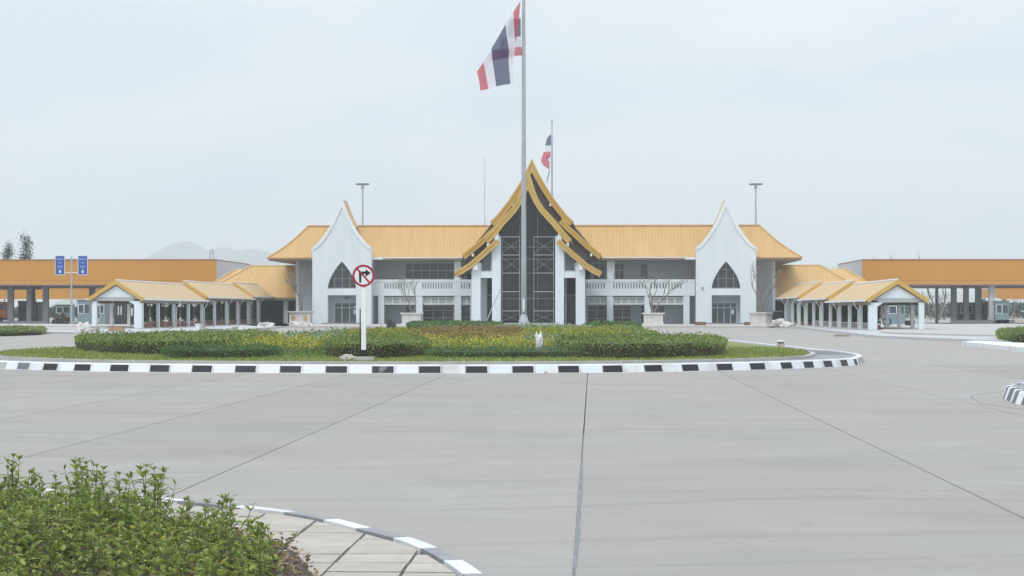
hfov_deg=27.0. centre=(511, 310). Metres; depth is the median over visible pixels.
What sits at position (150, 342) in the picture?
clipped hedge
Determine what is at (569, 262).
side window
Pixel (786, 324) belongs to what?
sandbag heap
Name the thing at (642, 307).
window
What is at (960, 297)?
hills
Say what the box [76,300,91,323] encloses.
guard booth
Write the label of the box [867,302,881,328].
climbing shrub
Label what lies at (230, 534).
leafy shrub
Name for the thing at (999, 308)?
window frame
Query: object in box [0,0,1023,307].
sky
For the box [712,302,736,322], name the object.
glass door
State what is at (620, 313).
window
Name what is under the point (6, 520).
leafy shrub
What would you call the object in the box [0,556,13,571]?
leafy shrub
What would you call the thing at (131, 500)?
leafy shrub
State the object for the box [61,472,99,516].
leafy shrub
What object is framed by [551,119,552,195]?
flagpole
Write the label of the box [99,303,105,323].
guard booth
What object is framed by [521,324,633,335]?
yellow green ground cover
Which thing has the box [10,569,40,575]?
leafy shrub
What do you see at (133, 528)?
leafy shrub
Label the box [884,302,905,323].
guard booth
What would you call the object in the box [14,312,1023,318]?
ground
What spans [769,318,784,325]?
sandbag heap
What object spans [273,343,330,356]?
weedy ground cover
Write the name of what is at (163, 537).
leafy shrub
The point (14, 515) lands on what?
leafy shrub
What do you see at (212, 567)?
leafy shrub
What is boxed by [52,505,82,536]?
leafy shrub
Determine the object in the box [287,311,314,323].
stone planter
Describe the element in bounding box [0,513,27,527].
leafy shrub
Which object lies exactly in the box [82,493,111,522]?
leafy shrub
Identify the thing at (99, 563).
leafy shrub
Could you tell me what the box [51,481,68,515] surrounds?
leafy shrub
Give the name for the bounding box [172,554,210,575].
leafy shrub
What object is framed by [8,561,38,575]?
leafy shrub
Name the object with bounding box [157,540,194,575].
leafy shrub
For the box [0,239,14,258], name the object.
feathery tree
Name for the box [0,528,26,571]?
leafy shrub
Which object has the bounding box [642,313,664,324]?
stone planter
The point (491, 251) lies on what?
side window frame
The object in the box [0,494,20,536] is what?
leafy shrub
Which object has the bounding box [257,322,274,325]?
sandbag heap
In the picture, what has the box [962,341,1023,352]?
verge kerb
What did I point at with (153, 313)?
climbing shrub
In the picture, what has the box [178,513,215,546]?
leafy shrub
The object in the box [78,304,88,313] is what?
window frame
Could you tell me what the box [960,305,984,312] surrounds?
window frame
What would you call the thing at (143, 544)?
leafy shrub
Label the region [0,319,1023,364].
road beyond
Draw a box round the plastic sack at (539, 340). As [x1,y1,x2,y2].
[535,332,542,349]
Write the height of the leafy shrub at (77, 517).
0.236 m
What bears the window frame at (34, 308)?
in the guard booth at (37, 311)
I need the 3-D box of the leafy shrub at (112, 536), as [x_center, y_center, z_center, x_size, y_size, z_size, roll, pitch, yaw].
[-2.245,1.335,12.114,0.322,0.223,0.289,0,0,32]
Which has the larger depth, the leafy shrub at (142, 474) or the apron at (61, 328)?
the apron at (61, 328)
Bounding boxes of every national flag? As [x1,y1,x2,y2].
[477,2,521,90]
[541,128,550,181]
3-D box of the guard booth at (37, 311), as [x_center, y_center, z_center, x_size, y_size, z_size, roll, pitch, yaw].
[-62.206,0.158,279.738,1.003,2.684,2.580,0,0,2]
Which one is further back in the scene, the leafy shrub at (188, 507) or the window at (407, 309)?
the window at (407, 309)
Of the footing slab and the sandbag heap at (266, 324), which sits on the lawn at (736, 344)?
the footing slab
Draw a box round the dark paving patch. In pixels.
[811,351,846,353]
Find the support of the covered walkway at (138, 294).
on the walkway pavement at (245, 327)
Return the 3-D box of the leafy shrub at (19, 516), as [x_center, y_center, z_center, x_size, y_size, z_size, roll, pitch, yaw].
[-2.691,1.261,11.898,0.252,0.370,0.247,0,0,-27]
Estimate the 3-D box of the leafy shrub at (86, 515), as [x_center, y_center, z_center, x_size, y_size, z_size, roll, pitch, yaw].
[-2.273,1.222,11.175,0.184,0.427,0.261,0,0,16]
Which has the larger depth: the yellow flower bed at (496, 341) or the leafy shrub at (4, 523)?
the yellow flower bed at (496, 341)
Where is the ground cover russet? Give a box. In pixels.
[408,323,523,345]
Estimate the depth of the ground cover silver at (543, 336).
70.56 m
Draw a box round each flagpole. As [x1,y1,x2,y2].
[484,159,484,224]
[518,0,528,324]
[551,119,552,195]
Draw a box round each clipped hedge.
[73,326,278,354]
[322,330,430,357]
[406,319,503,327]
[554,329,728,357]
[584,319,641,326]
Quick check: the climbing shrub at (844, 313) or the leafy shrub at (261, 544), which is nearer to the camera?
the leafy shrub at (261, 544)
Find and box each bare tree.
[916,252,945,319]
[927,295,941,319]
[938,292,949,319]
[1012,299,1017,318]
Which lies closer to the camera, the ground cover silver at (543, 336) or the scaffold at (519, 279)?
the ground cover silver at (543, 336)
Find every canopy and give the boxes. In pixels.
[0,259,249,323]
[0,288,101,301]
[838,259,1023,323]
[982,288,1023,300]
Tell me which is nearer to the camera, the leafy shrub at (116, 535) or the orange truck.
the leafy shrub at (116, 535)
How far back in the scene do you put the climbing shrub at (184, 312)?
197.82 m
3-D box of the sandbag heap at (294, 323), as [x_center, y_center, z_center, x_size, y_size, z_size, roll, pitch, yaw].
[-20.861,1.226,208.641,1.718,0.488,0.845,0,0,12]
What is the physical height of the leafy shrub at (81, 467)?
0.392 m
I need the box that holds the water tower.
[209,249,213,258]
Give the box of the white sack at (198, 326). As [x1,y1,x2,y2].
[195,324,201,331]
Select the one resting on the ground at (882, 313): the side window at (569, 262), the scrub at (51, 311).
the scrub at (51, 311)
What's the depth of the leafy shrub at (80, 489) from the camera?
13.69 m
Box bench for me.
[108,326,124,330]
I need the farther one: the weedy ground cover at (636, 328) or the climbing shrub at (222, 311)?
the climbing shrub at (222, 311)
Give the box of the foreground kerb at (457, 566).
[3,488,484,575]
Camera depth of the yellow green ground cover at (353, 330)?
88.24 m
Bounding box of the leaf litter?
[2,496,318,575]
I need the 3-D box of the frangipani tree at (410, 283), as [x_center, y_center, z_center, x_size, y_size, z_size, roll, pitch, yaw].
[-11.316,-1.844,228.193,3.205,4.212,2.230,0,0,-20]
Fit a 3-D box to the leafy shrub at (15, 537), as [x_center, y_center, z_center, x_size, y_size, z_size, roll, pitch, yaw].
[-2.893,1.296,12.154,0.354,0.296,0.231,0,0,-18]
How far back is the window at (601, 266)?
240.24 m
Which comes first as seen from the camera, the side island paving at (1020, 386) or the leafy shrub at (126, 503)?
the leafy shrub at (126, 503)
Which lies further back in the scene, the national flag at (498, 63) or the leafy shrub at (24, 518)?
the national flag at (498, 63)
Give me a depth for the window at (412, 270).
241.01 m
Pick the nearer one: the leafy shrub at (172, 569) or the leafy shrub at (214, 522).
the leafy shrub at (172, 569)
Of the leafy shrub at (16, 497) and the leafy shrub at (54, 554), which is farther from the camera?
the leafy shrub at (16, 497)
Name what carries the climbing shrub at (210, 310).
on the covered walkway at (138, 294)
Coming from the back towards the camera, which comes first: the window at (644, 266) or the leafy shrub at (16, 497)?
the window at (644, 266)
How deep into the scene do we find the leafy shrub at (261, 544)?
10.50 m
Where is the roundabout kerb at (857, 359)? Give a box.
[0,333,863,373]
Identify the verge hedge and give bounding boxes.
[0,325,47,335]
[995,325,1023,342]
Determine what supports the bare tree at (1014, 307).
on the road beyond
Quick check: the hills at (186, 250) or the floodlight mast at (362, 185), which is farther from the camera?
the hills at (186, 250)
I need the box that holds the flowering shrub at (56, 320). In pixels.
[52,312,69,323]
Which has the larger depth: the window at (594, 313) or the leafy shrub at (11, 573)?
the window at (594, 313)
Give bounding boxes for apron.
[0,324,76,329]
[881,324,1023,336]
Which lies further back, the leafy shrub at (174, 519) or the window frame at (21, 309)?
the window frame at (21, 309)
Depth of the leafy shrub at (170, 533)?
12.50 m
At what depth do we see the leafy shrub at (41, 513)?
13.35 m
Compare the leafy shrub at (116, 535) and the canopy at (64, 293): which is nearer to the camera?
the leafy shrub at (116, 535)
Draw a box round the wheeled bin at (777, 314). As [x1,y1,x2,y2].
[772,311,781,319]
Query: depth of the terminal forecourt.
203.51 m
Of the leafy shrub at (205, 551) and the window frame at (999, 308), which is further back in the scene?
the window frame at (999, 308)
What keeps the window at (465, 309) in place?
in the terminal building
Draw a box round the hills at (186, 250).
[49,241,292,306]
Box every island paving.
[0,341,855,368]
[1014,384,1023,389]
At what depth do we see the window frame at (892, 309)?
220.67 m
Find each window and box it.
[328,262,355,288]
[405,263,453,278]
[405,306,413,312]
[423,306,452,320]
[462,306,469,320]
[481,252,490,270]
[565,252,574,270]
[587,306,605,321]
[594,263,604,278]
[613,306,630,321]
[614,263,624,278]
[640,263,647,278]
[641,306,643,322]
[653,306,664,321]
[712,262,739,288]
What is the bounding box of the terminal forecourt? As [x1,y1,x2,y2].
[249,323,779,327]
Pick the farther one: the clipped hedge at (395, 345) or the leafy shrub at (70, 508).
the clipped hedge at (395, 345)
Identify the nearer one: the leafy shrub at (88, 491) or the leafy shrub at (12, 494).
the leafy shrub at (88, 491)
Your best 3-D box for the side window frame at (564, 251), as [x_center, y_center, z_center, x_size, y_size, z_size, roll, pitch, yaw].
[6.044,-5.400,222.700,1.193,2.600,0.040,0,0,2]
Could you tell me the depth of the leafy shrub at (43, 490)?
15.27 m
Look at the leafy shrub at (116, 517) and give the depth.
13.44 m
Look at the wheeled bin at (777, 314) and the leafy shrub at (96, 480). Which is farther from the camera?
the wheeled bin at (777, 314)
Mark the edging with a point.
(811, 354)
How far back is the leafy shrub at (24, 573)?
10.56 m
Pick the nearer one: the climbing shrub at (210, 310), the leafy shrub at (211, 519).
the leafy shrub at (211, 519)
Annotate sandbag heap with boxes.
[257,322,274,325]
[289,321,302,325]
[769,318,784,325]
[779,321,800,326]
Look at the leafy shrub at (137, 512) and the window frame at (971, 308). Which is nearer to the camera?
the leafy shrub at (137, 512)
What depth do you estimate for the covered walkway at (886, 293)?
175.59 m
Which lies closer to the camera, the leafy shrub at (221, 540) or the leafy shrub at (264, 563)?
the leafy shrub at (264, 563)
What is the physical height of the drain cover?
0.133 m
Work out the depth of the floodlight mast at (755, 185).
308.80 m
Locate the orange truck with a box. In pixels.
[0,300,6,320]
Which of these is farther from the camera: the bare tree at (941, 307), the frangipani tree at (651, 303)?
the bare tree at (941, 307)
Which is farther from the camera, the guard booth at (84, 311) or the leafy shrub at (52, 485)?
the guard booth at (84, 311)
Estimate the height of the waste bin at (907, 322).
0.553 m
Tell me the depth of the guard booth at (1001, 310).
259.95 m
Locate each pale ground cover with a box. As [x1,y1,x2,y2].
[418,322,497,328]
[496,322,594,328]
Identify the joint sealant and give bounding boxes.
[573,434,583,575]
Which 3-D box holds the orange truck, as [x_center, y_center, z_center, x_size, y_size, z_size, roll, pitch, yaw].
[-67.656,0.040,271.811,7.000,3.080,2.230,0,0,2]
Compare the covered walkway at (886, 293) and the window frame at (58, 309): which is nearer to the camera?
the covered walkway at (886, 293)
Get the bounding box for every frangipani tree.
[279,265,312,310]
[393,274,420,312]
[636,271,687,312]
[748,260,784,311]
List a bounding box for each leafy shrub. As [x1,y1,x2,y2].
[0,453,23,505]
[0,472,42,500]
[0,475,8,495]
[0,486,31,525]
[0,489,44,566]
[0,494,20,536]
[0,507,14,534]
[0,513,17,566]
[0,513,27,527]
[0,513,28,555]
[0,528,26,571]
[0,531,42,571]
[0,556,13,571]
[0,559,26,575]
[0,562,46,575]
[1,478,27,501]
[1,487,26,512]
[5,477,39,511]
[6,504,45,558]
[6,508,25,530]
[8,468,40,498]
[8,498,50,526]
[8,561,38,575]
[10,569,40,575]
[14,487,50,500]
[14,519,54,552]
[16,543,64,575]
[18,530,81,572]
[21,502,71,572]
[23,479,54,524]
[24,505,55,534]
[26,544,79,575]
[27,495,59,540]
[36,510,96,553]
[43,497,99,530]
[46,470,72,505]
[47,478,80,511]
[49,497,97,560]
[50,497,80,564]
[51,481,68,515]
[52,503,95,575]
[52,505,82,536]
[53,516,86,543]
[56,556,86,575]
[59,460,89,501]
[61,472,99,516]
[61,485,92,524]
[62,486,103,543]
[68,457,99,501]
[71,470,91,512]
[80,522,114,575]
[80,529,109,554]
[81,464,108,507]
[81,488,123,537]
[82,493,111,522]
[85,507,119,534]
[86,522,120,573]
[90,494,123,521]
[90,527,135,560]
[93,503,154,543]
[96,471,118,509]
[96,471,132,525]
[96,526,148,556]
[103,492,154,537]
[104,537,155,575]
[104,540,165,575]
[107,525,149,550]
[107,541,140,575]
[108,560,154,575]
[113,520,172,568]
[118,518,170,559]
[120,476,151,523]
[124,490,156,528]
[125,466,168,527]
[127,493,149,513]
[131,498,155,542]
[134,516,161,573]
[135,463,169,527]
[140,549,193,575]
[144,536,184,575]
[144,536,193,566]
[147,522,185,544]
[148,489,175,523]
[148,530,209,566]
[150,551,189,575]
[151,507,204,545]
[153,477,180,516]
[153,571,200,575]
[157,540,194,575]
[161,515,189,534]
[165,495,195,530]
[167,536,232,560]
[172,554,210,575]
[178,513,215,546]
[180,519,215,550]
[185,512,210,571]
[188,520,230,541]
[190,546,228,575]
[193,551,227,575]
[197,543,238,575]
[198,515,231,535]
[199,558,252,575]
[201,497,236,531]
[206,516,249,570]
[206,518,226,544]
[209,494,239,538]
[211,493,255,545]
[212,539,239,558]
[215,544,248,568]
[222,565,262,575]
[228,516,270,559]
[232,536,282,575]
[234,537,274,575]
[238,551,287,575]
[239,539,276,575]
[241,536,271,557]
[247,522,298,574]
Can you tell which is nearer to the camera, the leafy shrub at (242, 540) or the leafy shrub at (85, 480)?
the leafy shrub at (242, 540)
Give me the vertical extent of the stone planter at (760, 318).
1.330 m
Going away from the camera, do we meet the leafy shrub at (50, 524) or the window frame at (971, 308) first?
the leafy shrub at (50, 524)
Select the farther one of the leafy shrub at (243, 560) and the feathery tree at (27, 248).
the feathery tree at (27, 248)
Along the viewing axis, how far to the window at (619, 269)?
240.18 m
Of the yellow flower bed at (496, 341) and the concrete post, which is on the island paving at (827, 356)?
the concrete post
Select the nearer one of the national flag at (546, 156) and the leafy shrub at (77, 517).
the leafy shrub at (77, 517)
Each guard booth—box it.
[17,301,26,320]
[32,302,42,320]
[55,305,74,321]
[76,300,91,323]
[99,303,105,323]
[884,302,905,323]
[957,302,987,319]
[993,301,1009,322]
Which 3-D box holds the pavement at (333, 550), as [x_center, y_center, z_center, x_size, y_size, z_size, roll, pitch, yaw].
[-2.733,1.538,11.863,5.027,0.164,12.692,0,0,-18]
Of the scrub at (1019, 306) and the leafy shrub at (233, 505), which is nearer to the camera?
the leafy shrub at (233, 505)
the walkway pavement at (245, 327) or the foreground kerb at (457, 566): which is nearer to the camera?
the foreground kerb at (457, 566)
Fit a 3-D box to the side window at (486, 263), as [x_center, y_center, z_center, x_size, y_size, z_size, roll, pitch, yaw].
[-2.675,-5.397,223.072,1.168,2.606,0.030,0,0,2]
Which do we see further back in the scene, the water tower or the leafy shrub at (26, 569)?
the water tower
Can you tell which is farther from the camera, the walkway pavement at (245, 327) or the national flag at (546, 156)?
the national flag at (546, 156)
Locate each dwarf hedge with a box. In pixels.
[158,339,282,357]
[422,340,590,357]
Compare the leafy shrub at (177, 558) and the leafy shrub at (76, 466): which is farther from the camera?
the leafy shrub at (76, 466)
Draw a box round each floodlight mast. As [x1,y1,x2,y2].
[356,183,368,224]
[749,183,762,224]
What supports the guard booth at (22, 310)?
on the road beyond
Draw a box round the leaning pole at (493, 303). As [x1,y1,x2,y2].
[487,288,501,319]
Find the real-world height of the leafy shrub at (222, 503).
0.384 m
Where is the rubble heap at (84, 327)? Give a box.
[75,322,92,331]
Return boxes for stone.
[340,354,352,359]
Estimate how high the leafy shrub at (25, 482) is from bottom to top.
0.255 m
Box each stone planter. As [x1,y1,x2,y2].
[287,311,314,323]
[400,313,423,324]
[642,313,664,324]
[748,312,772,324]
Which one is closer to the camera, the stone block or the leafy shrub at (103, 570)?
the leafy shrub at (103, 570)
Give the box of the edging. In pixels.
[0,349,815,364]
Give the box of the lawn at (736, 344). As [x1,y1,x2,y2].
[0,325,808,360]
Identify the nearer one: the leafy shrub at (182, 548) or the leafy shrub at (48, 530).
the leafy shrub at (182, 548)
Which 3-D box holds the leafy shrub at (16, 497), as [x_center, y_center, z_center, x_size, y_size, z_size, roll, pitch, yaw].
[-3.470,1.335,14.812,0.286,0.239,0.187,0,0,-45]
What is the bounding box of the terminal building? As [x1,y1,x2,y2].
[205,159,867,324]
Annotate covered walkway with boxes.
[86,279,274,328]
[774,279,930,329]
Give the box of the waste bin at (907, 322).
[905,320,914,324]
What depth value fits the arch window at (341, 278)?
237.21 m
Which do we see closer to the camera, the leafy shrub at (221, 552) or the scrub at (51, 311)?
the leafy shrub at (221, 552)
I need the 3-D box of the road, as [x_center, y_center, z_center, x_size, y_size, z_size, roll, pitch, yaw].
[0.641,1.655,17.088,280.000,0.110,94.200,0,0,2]
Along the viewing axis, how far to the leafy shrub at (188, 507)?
14.01 m
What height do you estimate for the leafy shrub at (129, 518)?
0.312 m
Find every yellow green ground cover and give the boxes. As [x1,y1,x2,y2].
[339,325,430,338]
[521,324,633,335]
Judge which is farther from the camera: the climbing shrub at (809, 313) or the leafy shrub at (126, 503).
the climbing shrub at (809, 313)
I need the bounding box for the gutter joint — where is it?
[971,391,1019,408]
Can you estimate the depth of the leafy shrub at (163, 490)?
14.31 m
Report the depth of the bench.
151.41 m
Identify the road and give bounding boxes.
[0,364,1023,575]
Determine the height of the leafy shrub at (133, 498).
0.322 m
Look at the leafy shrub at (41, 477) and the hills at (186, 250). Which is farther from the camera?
the hills at (186, 250)
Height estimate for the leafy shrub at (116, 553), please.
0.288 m
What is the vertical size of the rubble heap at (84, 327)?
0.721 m
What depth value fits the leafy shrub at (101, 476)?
14.78 m
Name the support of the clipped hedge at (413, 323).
on the lawn at (736, 344)
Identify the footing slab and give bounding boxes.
[353,357,373,360]
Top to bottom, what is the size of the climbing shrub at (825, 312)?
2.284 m
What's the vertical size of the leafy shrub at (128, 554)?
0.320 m
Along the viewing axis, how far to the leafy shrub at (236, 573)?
11.10 m
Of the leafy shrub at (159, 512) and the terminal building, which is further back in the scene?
the terminal building
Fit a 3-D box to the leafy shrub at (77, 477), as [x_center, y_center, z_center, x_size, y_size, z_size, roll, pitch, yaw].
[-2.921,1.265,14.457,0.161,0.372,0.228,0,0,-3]
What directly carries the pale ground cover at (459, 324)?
on the lawn at (736, 344)
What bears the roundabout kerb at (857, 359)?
on the island paving at (827, 356)
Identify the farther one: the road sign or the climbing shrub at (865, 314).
the climbing shrub at (865, 314)
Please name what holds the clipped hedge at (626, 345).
on the lawn at (736, 344)
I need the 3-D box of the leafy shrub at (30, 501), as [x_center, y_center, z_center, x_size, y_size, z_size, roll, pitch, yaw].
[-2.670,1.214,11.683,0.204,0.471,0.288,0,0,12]
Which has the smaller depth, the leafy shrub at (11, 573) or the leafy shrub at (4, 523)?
the leafy shrub at (11, 573)
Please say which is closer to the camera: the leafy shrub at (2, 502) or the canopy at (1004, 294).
the leafy shrub at (2, 502)
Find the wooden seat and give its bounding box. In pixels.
[695,322,705,324]
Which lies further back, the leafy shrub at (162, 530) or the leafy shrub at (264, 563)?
the leafy shrub at (162, 530)
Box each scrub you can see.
[14,305,196,317]
[881,298,1023,317]
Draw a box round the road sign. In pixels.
[352,265,373,356]
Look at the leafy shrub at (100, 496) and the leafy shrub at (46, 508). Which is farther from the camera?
the leafy shrub at (100, 496)
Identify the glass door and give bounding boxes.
[334,302,355,322]
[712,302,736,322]
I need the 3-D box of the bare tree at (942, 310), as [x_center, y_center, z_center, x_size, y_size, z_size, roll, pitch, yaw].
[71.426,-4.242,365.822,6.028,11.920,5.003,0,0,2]
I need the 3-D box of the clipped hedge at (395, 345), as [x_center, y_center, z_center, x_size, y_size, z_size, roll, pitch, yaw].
[-4.172,0.970,65.333,3.292,0.793,11.804,0,0,-5]
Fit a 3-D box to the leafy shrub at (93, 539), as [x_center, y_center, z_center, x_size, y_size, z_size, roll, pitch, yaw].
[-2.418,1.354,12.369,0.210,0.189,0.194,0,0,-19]
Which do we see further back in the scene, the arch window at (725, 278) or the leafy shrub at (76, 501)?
the arch window at (725, 278)
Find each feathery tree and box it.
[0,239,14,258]
[16,233,35,300]
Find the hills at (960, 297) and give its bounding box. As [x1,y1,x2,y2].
[922,291,1023,311]
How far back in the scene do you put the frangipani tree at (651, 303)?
222.88 m
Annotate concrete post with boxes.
[777,340,784,347]
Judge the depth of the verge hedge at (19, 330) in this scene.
139.35 m
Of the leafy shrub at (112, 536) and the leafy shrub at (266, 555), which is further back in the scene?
the leafy shrub at (112, 536)
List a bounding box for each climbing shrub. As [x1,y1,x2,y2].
[133,303,150,326]
[150,303,166,326]
[166,304,181,325]
[180,304,194,325]
[194,304,208,324]
[207,302,219,324]
[219,303,231,323]
[231,303,241,323]
[241,304,252,323]
[794,303,796,323]
[801,303,804,324]
[808,303,811,324]
[815,303,819,324]
[823,302,828,325]
[828,305,837,326]
[837,302,847,326]
[847,305,858,327]
[857,301,867,327]
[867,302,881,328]
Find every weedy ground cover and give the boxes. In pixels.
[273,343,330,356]
[581,324,660,334]
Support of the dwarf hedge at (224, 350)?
on the lawn at (736, 344)
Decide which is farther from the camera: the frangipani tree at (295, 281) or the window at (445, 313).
the window at (445, 313)
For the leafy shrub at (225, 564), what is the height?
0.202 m
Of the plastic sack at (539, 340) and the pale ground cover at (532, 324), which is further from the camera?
the pale ground cover at (532, 324)
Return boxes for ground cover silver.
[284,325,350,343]
[523,330,564,347]
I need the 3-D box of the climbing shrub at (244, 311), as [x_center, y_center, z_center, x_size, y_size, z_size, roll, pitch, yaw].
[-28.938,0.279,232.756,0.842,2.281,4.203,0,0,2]
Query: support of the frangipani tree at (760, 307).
in the stone planter at (760, 318)
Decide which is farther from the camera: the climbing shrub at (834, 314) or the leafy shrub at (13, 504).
the climbing shrub at (834, 314)
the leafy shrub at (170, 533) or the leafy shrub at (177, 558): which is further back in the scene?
the leafy shrub at (170, 533)
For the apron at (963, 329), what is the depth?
156.27 m
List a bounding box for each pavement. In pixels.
[19,492,456,575]
[43,323,287,333]
[789,323,1011,341]
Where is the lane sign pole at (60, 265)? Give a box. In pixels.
[55,256,87,323]
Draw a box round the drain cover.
[834,334,849,336]
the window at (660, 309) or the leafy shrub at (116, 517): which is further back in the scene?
the window at (660, 309)
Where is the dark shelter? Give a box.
[106,303,133,324]
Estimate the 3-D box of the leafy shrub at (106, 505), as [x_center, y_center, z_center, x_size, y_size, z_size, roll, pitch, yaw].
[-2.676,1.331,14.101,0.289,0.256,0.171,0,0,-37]
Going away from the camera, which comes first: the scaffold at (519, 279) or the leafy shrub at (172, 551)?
the leafy shrub at (172, 551)
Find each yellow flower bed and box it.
[223,331,340,353]
[421,330,560,349]
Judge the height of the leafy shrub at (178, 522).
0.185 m
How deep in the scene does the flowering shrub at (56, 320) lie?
257.71 m
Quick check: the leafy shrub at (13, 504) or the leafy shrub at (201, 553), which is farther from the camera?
the leafy shrub at (13, 504)
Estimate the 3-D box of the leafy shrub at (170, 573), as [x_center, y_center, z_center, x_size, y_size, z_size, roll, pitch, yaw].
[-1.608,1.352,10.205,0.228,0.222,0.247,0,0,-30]
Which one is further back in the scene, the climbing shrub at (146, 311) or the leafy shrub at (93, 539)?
the climbing shrub at (146, 311)
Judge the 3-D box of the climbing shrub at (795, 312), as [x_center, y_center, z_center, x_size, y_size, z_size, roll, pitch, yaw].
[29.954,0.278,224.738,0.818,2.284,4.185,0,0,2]
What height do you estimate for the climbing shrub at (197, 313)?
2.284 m
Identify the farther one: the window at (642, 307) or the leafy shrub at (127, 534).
the window at (642, 307)
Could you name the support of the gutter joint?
on the road
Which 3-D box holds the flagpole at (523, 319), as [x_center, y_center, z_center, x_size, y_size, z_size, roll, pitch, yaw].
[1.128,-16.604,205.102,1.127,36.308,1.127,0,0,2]
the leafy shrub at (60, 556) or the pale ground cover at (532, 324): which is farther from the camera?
the pale ground cover at (532, 324)
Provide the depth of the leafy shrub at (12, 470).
15.30 m
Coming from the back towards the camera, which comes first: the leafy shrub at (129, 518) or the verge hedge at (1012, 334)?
the verge hedge at (1012, 334)
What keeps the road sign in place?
on the lawn at (736, 344)
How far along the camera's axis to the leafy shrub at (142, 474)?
13.99 m
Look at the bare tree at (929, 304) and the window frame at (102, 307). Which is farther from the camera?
the bare tree at (929, 304)
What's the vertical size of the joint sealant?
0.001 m
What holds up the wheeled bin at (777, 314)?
on the terminal forecourt
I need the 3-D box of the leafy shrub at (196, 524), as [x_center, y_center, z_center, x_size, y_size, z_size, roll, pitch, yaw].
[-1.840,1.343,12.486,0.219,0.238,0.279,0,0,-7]
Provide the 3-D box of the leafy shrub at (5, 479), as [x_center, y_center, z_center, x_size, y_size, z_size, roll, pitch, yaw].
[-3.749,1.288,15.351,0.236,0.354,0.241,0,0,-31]
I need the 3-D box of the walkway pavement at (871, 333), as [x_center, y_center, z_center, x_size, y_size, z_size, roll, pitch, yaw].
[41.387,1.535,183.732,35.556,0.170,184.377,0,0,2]
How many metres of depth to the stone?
57.74 m
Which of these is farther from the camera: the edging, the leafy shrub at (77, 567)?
the edging
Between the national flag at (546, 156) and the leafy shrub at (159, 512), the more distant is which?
the national flag at (546, 156)
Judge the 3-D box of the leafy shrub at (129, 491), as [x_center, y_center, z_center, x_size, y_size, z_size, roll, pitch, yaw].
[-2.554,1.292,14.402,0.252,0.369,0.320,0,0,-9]
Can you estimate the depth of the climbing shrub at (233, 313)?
224.54 m
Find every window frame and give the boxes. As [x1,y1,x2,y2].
[18,305,25,312]
[32,305,37,312]
[56,307,68,312]
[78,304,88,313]
[100,305,105,313]
[481,251,491,271]
[564,251,575,271]
[889,306,903,313]
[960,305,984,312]
[996,305,1007,312]
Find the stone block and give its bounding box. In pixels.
[90,326,99,330]
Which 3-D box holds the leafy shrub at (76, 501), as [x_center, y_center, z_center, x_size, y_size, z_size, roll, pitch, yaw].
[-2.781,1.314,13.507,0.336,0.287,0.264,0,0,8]
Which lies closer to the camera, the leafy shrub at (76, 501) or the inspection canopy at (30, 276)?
the leafy shrub at (76, 501)
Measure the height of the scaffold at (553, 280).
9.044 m
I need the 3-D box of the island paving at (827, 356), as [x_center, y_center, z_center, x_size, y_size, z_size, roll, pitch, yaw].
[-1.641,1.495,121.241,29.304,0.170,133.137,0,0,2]
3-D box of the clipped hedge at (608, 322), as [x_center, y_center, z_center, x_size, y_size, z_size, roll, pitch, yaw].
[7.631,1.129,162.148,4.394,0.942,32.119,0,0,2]
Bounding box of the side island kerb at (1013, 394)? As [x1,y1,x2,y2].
[1003,382,1023,404]
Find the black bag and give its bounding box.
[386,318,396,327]
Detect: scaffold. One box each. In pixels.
[502,237,519,320]
[534,237,553,322]
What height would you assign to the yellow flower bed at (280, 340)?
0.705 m
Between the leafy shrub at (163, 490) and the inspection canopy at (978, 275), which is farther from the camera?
the inspection canopy at (978, 275)
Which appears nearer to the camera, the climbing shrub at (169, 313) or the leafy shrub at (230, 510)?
the leafy shrub at (230, 510)
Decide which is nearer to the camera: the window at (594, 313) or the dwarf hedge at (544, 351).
the dwarf hedge at (544, 351)
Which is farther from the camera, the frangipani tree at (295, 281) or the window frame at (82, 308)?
the window frame at (82, 308)
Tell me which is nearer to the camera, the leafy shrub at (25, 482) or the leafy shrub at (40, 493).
the leafy shrub at (40, 493)
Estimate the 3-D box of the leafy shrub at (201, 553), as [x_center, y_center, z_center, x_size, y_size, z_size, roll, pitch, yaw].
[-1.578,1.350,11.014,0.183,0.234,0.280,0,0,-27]
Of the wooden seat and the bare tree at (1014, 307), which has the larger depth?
the bare tree at (1014, 307)
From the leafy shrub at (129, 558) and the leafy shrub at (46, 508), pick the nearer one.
the leafy shrub at (129, 558)

